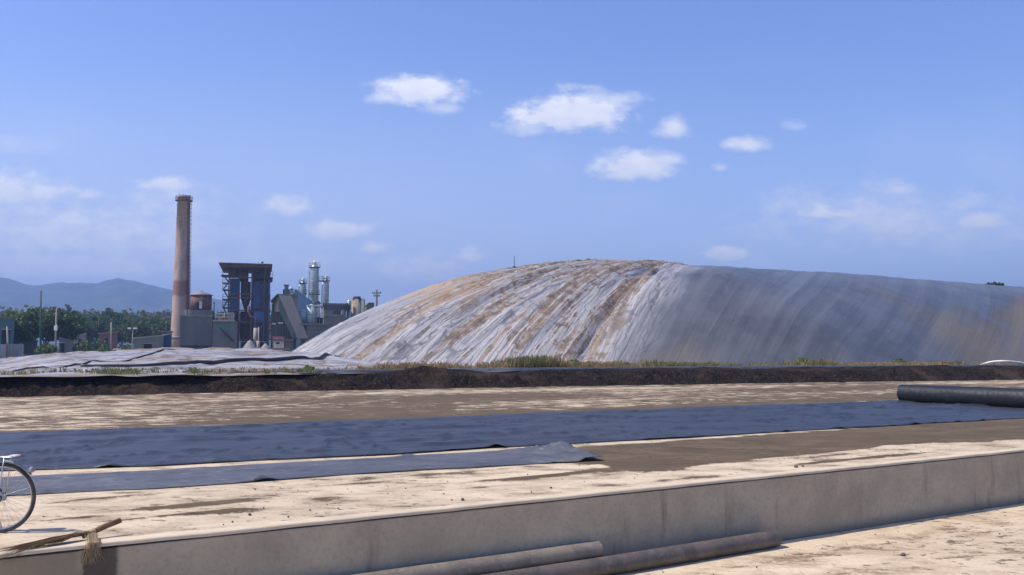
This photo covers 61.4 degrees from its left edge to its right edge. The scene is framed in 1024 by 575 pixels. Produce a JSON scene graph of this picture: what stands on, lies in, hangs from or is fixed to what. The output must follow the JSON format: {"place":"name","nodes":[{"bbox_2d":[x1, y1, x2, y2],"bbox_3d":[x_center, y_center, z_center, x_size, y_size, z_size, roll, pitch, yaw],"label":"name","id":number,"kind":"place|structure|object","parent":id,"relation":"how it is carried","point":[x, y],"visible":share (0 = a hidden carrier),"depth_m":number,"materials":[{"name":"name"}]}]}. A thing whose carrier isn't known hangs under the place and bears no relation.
{"place":"outdoors","nodes":[
{"label":"outdoors","id":0,"kind":"place"},
{"bbox_2d":[0,277,318,351],"bbox_3d":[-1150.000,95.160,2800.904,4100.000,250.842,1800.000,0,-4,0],"label":"mountains","id":1,"kind":"structure","parent":0,"point":[118,295],"depth_m":2488.65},
{"bbox_2d":[267,348,288,349],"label":"roof","id":2,"kind":"structure","parent":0,"point":[279,348],"depth_m":183.86,"materials":[{"name":"grey metal"}]},
{"bbox_2d":[273,336,293,351],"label":"site shed","id":3,"kind":"structure","parent":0,"point":[280,342],"depth_m":195.67,"materials":[{"name":"white paint"}]},
{"bbox_2d":[321,275,329,310],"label":"distillation column","id":4,"kind":"structure","parent":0,"point":[325,285],"depth_m":243.93,"materials":[{"name":"metal"}]},
{"bbox_2d":[320,303,346,326],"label":"grey hall","id":5,"kind":"structure","parent":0,"point":[334,314],"depth_m":221.94,"materials":[{"name":"concrete"}]},
{"bbox_2d":[343,303,350,319],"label":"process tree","id":6,"kind":"object","parent":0,"point":[347,308],"visible":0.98,"depth_m":222.47,"materials":[{"name":"grey metal"}]},
{"bbox_2d":[347,300,350,318],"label":"tank","id":7,"kind":"object","parent":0,"point":[348,312],"visible":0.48,"depth_m":223.65,"materials":[{"name":"metal"}]},
{"bbox_2d":[362,298,364,312],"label":"tank","id":8,"kind":"object","parent":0,"point":[363,304],"visible":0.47,"depth_m":229.93,"materials":[{"name":"metal"}]},
{"bbox_2d":[365,302,373,310],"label":"roof shed","id":9,"kind":"structure","parent":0,"point":[369,305],"depth_m":215.40,"materials":[{"name":"metal"}]},
{"bbox_2d":[0,380,1023,548],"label":"platform","id":10,"kind":"structure","parent":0,"point":[617,464],"depth_m":15.56,"materials":[{"name":"concrete"}]},
{"bbox_2d":[0,454,35,532],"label":"bicycle","id":11,"kind":"object","parent":10,"relation":"on","point":[24,471],"visible":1,"depth_m":8.37,"materials":[{"name":"silver metal"}]},
{"bbox_2d":[0,441,601,494],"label":"liner sheet","id":12,"kind":"object","parent":10,"relation":"on","point":[559,451],"visible":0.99,"depth_m":12.59,"materials":[{"name":"grey plastic"}]},
{"bbox_2d":[0,400,1023,469],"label":"liner sheet","id":13,"kind":"object","parent":10,"relation":"on","point":[132,447],"visible":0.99,"depth_m":18.45,"materials":[{"name":"plastic"}]},
{"bbox_2d":[897,384,1023,407],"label":"liner roll","id":14,"kind":"object","parent":13,"relation":"on","point":[1002,397],"visible":0.84,"depth_m":28.48,"materials":[{"name":"plastic"}]},
{"bbox_2d":[0,365,1023,396],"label":"soil bank","id":15,"kind":"structure","parent":0,"point":[424,377],"depth_m":44.11,"materials":[{"name":"brown soil"}]},
{"bbox_2d":[0,0,1023,313],"label":"sky","id":16,"kind":"structure","parent":0,"point":[398,148],"materials":[{"name":"blue"}]},
{"bbox_2d":[17,428,1022,574],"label":"gravel","id":17,"kind":"structure","parent":0,"point":[634,478],"depth_m":11.61,"materials":[{"name":"stone"}]},
{"bbox_2d":[615,503,1023,574],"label":"yard","id":18,"kind":"structure","parent":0,"point":[925,546],"depth_m":11.51,"materials":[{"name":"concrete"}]},
{"bbox_2d":[482,530,781,574],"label":"pipe","id":19,"kind":"object","parent":18,"relation":"on","point":[645,559],"visible":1,"depth_m":10.64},
{"bbox_2d":[350,541,602,574],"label":"pipe","id":20,"kind":"object","parent":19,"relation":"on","point":[488,564],"visible":0.89,"depth_m":9.75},
{"label":"field","id":21,"kind":"structure","parent":0,"visible":0},
{"bbox_2d":[0,317,14,343],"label":"teal warehouse","id":22,"kind":"structure","parent":21,"relation":"on","point":[6,321],"depth_m":140.94,"materials":[{"name":"metal"}]},
{"bbox_2d":[6,326,8,343],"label":"utility pole","id":23,"kind":"object","parent":21,"relation":"on","point":[7,334],"visible":0.41,"depth_m":89.83,"materials":[{"name":"concrete"}]},
{"bbox_2d":[0,343,23,358],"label":"boundary wall","id":24,"kind":"structure","parent":21,"relation":"on","point":[7,350],"depth_m":88.15,"materials":[{"name":"grey concrete"}]},
{"bbox_2d":[0,309,36,339],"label":"tree","id":25,"kind":"object","parent":21,"relation":"on","point":[13,314],"visible":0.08,"depth_m":163.66,"materials":[{"name":"green plant"}]},
{"bbox_2d":[14,328,31,340],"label":"tree","id":26,"kind":"object","parent":21,"relation":"on","point":[21,337],"visible":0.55,"depth_m":150.48,"materials":[{"name":"green plant"}]},
{"bbox_2d":[14,340,37,355],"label":"shed","id":27,"kind":"structure","parent":21,"relation":"on","point":[30,346],"depth_m":149.88,"materials":[{"name":"metal"}]},
{"bbox_2d":[15,306,39,339],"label":"tree","id":28,"kind":"object","parent":21,"relation":"on","point":[30,307],"visible":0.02,"depth_m":171.41,"materials":[{"name":"green plant"}]},
{"bbox_2d":[39,290,41,352],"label":"utility pole","id":29,"kind":"object","parent":21,"relation":"on","point":[40,342],"visible":0.79,"depth_m":119.96,"materials":[{"name":"grey metal"}]},
{"bbox_2d":[14,306,78,343],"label":"tree","id":30,"kind":"object","parent":21,"relation":"on","point":[31,323],"visible":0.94,"depth_m":148.65,"materials":[{"name":"green plant"}]},
{"bbox_2d":[33,343,59,354],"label":"bush","id":31,"kind":"object","parent":21,"relation":"on","point":[46,348],"visible":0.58,"depth_m":119.12,"materials":[{"name":"green plant"}]},
{"bbox_2d":[52,308,60,346],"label":"utility pole","id":32,"kind":"object","parent":21,"relation":"on","point":[56,309],"visible":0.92,"depth_m":129.89,"materials":[{"name":"concrete"}]},
{"bbox_2d":[58,337,73,352],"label":"shed","id":33,"kind":"structure","parent":21,"relation":"on","point":[65,345],"depth_m":129.63,"materials":[{"name":"concrete"}]},
{"bbox_2d":[50,307,86,341],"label":"tree","id":34,"kind":"object","parent":21,"relation":"on","point":[81,329],"visible":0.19,"depth_m":157.33,"materials":[{"name":"green plant"}]},
{"bbox_2d":[72,343,82,351],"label":"bush","id":35,"kind":"object","parent":21,"relation":"on","point":[76,347],"visible":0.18,"depth_m":139.45,"materials":[{"name":"green plant"}]},
{"bbox_2d":[62,317,96,340],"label":"tree","id":36,"kind":"object","parent":21,"relation":"on","point":[90,326],"visible":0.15,"depth_m":230.12,"materials":[{"name":"green plant"}]},
{"bbox_2d":[74,333,86,344],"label":"pale wall hut","id":37,"kind":"object","parent":21,"relation":"on","point":[82,337],"depth_m":209.72,"materials":[{"name":"grey concrete"}]},
{"bbox_2d":[75,341,95,350],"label":"bush","id":38,"kind":"object","parent":21,"relation":"on","point":[84,346],"visible":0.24,"depth_m":149.32,"materials":[{"name":"green plant"}]},
{"bbox_2d":[83,315,101,342],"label":"tree","id":39,"kind":"object","parent":21,"relation":"on","point":[94,318],"visible":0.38,"depth_m":239.50,"materials":[{"name":"green plant"}]},
{"bbox_2d":[86,338,108,350],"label":"bush","id":40,"kind":"object","parent":21,"relation":"on","point":[97,345],"visible":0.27,"depth_m":157.33,"materials":[{"name":"green plant"}]},
{"bbox_2d":[87,314,113,342],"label":"tree","id":41,"kind":"object","parent":21,"relation":"on","point":[105,319],"visible":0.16,"depth_m":242.69,"materials":[{"name":"green plant"}]},
{"bbox_2d":[95,346,109,351],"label":"bush","id":42,"kind":"object","parent":21,"relation":"on","point":[103,348],"visible":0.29,"depth_m":149.34,"materials":[{"name":"green plant"}]},
{"bbox_2d":[98,331,118,349],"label":"tin roof house","id":43,"kind":"structure","parent":21,"relation":"on","point":[104,336],"depth_m":229.65,"materials":[{"name":"concrete"}]},
{"bbox_2d":[110,322,111,350],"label":"utility pole","id":44,"kind":"object","parent":21,"relation":"on","point":[111,338],"visible":0.79,"depth_m":149.65,"materials":[{"name":"concrete"}]},
{"bbox_2d":[99,310,126,323],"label":"tree","id":45,"kind":"object","parent":21,"relation":"on","point":[120,315],"visible":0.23,"depth_m":258.65,"materials":[{"name":"green plant"}]},
{"bbox_2d":[104,318,133,345],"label":"tree","id":46,"kind":"object","parent":21,"relation":"on","point":[116,328],"visible":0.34,"depth_m":233.33,"materials":[{"name":"green plant"}]},
{"bbox_2d":[117,344,133,349],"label":"bush","id":47,"kind":"object","parent":21,"relation":"on","point":[124,346],"visible":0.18,"depth_m":164.09,"materials":[{"name":"green plant"}]},
{"bbox_2d":[127,328,137,348],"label":"street lamp","id":48,"kind":"object","parent":21,"relation":"on","point":[132,329],"visible":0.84,"depth_m":139.70,"materials":[{"name":"metal"}]},
{"bbox_2d":[0,304,270,337],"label":"wood","id":49,"kind":"object","parent":21,"relation":"on","point":[131,316],"visible":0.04,"depth_m":339.92,"materials":[{"name":"green plant"}]},
{"bbox_2d":[119,319,154,343],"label":"tree","id":50,"kind":"object","parent":21,"relation":"on","point":[142,330],"visible":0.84,"depth_m":217.57,"materials":[{"name":"green plant"}]},
{"bbox_2d":[133,335,164,348],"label":"grey house","id":51,"kind":"structure","parent":21,"relation":"on","point":[149,342],"depth_m":149.66,"materials":[{"name":"concrete"}]},
{"bbox_2d":[145,316,170,333],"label":"tree","id":52,"kind":"object","parent":21,"relation":"on","point":[153,321],"visible":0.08,"depth_m":238.98,"materials":[{"name":"green plant"}]},
{"bbox_2d":[151,318,170,335],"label":"tree","id":53,"kind":"object","parent":21,"relation":"on","point":[159,327],"visible":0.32,"depth_m":226.97,"materials":[{"name":"green plant"}]},
{"bbox_2d":[162,333,171,347],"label":"lean to shed","id":54,"kind":"object","parent":21,"relation":"on","point":[167,341],"visible":0.57,"depth_m":151.72,"materials":[{"name":"metal"}]},
{"bbox_2d":[161,331,172,346],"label":"red roof shed","id":55,"kind":"structure","parent":21,"relation":"on","point":[165,332],"depth_m":169.81,"materials":[{"name":"concrete"}]},
{"bbox_2d":[171,195,192,346],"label":"chimney","id":56,"kind":"object","parent":21,"relation":"on","point":[181,296],"visible":0.73,"depth_m":205.66,"materials":[{"name":"concrete"}]},
{"bbox_2d":[179,291,212,347],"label":"flue house","id":57,"kind":"structure","parent":21,"relation":"on","point":[196,326],"depth_m":198.26,"materials":[{"name":"concrete"}]},
{"bbox_2d":[212,302,237,348],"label":"ash house","id":58,"kind":"structure","parent":21,"relation":"on","point":[224,333],"depth_m":199.32,"materials":[{"name":"metal"}]},
{"bbox_2d":[219,262,272,347],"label":"boiler tower","id":59,"kind":"structure","parent":21,"relation":"on","point":[254,322],"depth_m":204.78,"materials":[{"name":"blue metal"}]},
{"bbox_2d":[243,340,255,347],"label":"ash heap","id":60,"kind":"object","parent":21,"relation":"on","point":[249,344],"visible":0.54,"depth_m":191.97,"materials":[{"name":"white"}]},
{"bbox_2d":[0,347,507,376],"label":"slack lagoon cover","id":61,"kind":"object","parent":21,"relation":"on","point":[52,361],"visible":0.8,"depth_m":48.55,"materials":[{"name":"white plastic"}]},
{"bbox_2d":[12,348,202,371],"bbox_3d":[-21.029,4.714,58.270,0.655,1.287,35.323,-1,-4,8],"label":"edge cable","id":62,"kind":"object","parent":61,"relation":"on","point":[97,360],"visible":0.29,"depth_m":45.82,"materials":[{"name":"black rubber"}]},
{"bbox_2d":[82,366,325,374],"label":"weeds","id":63,"kind":"object","parent":61,"relation":"on","point":[114,371],"visible":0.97,"depth_m":39.15,"materials":[{"name":"green plant"}]},
{"bbox_2d":[80,352,339,366],"bbox_3d":[-14.716,4.485,53.438,4.972,0.918,24.794,-2,-5,21],"label":"ballast tube","id":64,"kind":"object","parent":61,"relation":"on","point":[213,362],"visible":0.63,"depth_m":46.86,"materials":[{"name":"black plastic"}]},
{"bbox_2d":[271,284,307,349],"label":"conveyor house","id":65,"kind":"structure","parent":21,"relation":"on","point":[286,321],"depth_m":203.16,"materials":[{"name":"grey metal"}]},
{"bbox_2d":[298,278,306,295],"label":"distillation column","id":66,"kind":"structure","parent":21,"relation":"on","point":[302,286],"depth_m":245.88,"materials":[{"name":"metal"}]},
{"bbox_2d":[295,289,318,347],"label":"process hall","id":67,"kind":"structure","parent":21,"relation":"on","point":[304,301],"depth_m":238.14,"materials":[{"name":"metal"}]},
{"bbox_2d":[304,364,313,369],"bbox_3d":[-10.557,4.244,44.800,0.636,0.520,0.603,0,-4,0],"label":"bush","id":68,"kind":"object","parent":21,"relation":"on","point":[306,366],"visible":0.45,"depth_m":44.67,"materials":[{"name":"green plant"}]},
{"bbox_2d":[308,261,320,304],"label":"distillation column","id":69,"kind":"structure","parent":21,"relation":"on","point":[313,284],"depth_m":239.84,"materials":[{"name":"metal"}]},
{"bbox_2d":[300,323,330,345],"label":"tank house","id":70,"kind":"structure","parent":21,"relation":"on","point":[312,330],"depth_m":204.10,"materials":[{"name":"concrete"}]},
{"bbox_2d":[299,309,306,322],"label":"tank","id":71,"kind":"object","parent":70,"relation":"on","point":[303,314],"visible":0.71,"depth_m":206.72,"materials":[{"name":"metal"}]},
{"bbox_2d":[307,304,315,322],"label":"tank","id":72,"kind":"object","parent":70,"relation":"on","point":[311,314],"visible":0.93,"depth_m":205.84,"materials":[{"name":"silver metal"}]},
{"bbox_2d":[307,300,323,323],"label":"pump deck","id":73,"kind":"structure","parent":70,"relation":"on","point":[319,319],"depth_m":206.11,"materials":[{"name":"grey metal"}]},
{"bbox_2d":[351,298,361,316],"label":"tank","id":74,"kind":"object","parent":21,"relation":"on","point":[356,303],"visible":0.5,"depth_m":225.12,"materials":[{"name":"beige paint"}]},
{"bbox_2d":[372,290,380,305],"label":"utility pole","id":75,"kind":"object","parent":21,"relation":"on","point":[376,295],"visible":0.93,"depth_m":180.33,"materials":[{"name":"grey wood"}]},
{"bbox_2d":[0,354,1021,374],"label":"grass","id":76,"kind":"structure","parent":21,"relation":"on","point":[535,361],"depth_m":50.38,"materials":[{"name":"green plant"}]},
{"bbox_2d":[18,364,1023,377],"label":"kerb","id":77,"kind":"structure","parent":21,"relation":"on","point":[474,369],"depth_m":49.76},
{"bbox_2d":[292,258,1023,365],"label":"inflated lagoon cover","id":78,"kind":"object","parent":21,"relation":"on","point":[598,310],"visible":0.67,"depth_m":74.35,"materials":[{"name":"white plastic"}]},
{"bbox_2d":[987,281,1003,285],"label":"brush heap","id":79,"kind":"object","parent":78,"relation":"on","point":[995,283],"visible":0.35,"depth_m":123.57,"materials":[{"name":"green plant"}]},
{"bbox_2d":[893,358,906,362],"bbox_3d":[27.776,5.458,61.797,1.030,0.842,1.015,0,-4,0],"label":"bush","id":80,"kind":"object","parent":21,"relation":"on","point":[899,360],"visible":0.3,"depth_m":61.63,"materials":[{"name":"green plant"}]},
{"bbox_2d":[982,360,1023,363],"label":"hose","id":81,"kind":"object","parent":21,"relation":"on","point":[1004,361],"visible":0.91,"depth_m":61.53,"materials":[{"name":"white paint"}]},
{"label":"ground","id":82,"kind":"structure","parent":0,"visible":0},
{"bbox_2d":[0,447,1023,574],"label":"retaining wall","id":83,"kind":"structure","parent":82,"relation":"on","point":[794,504],"depth_m":10.55,"materials":[{"name":"grey concrete"}]},
{"bbox_2d":[0,518,121,564],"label":"broom","id":84,"kind":"object","parent":83,"relation":"on","point":[92,535],"visible":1,"depth_m":7.78,"materials":[{"name":"brown wood"}]}
]}

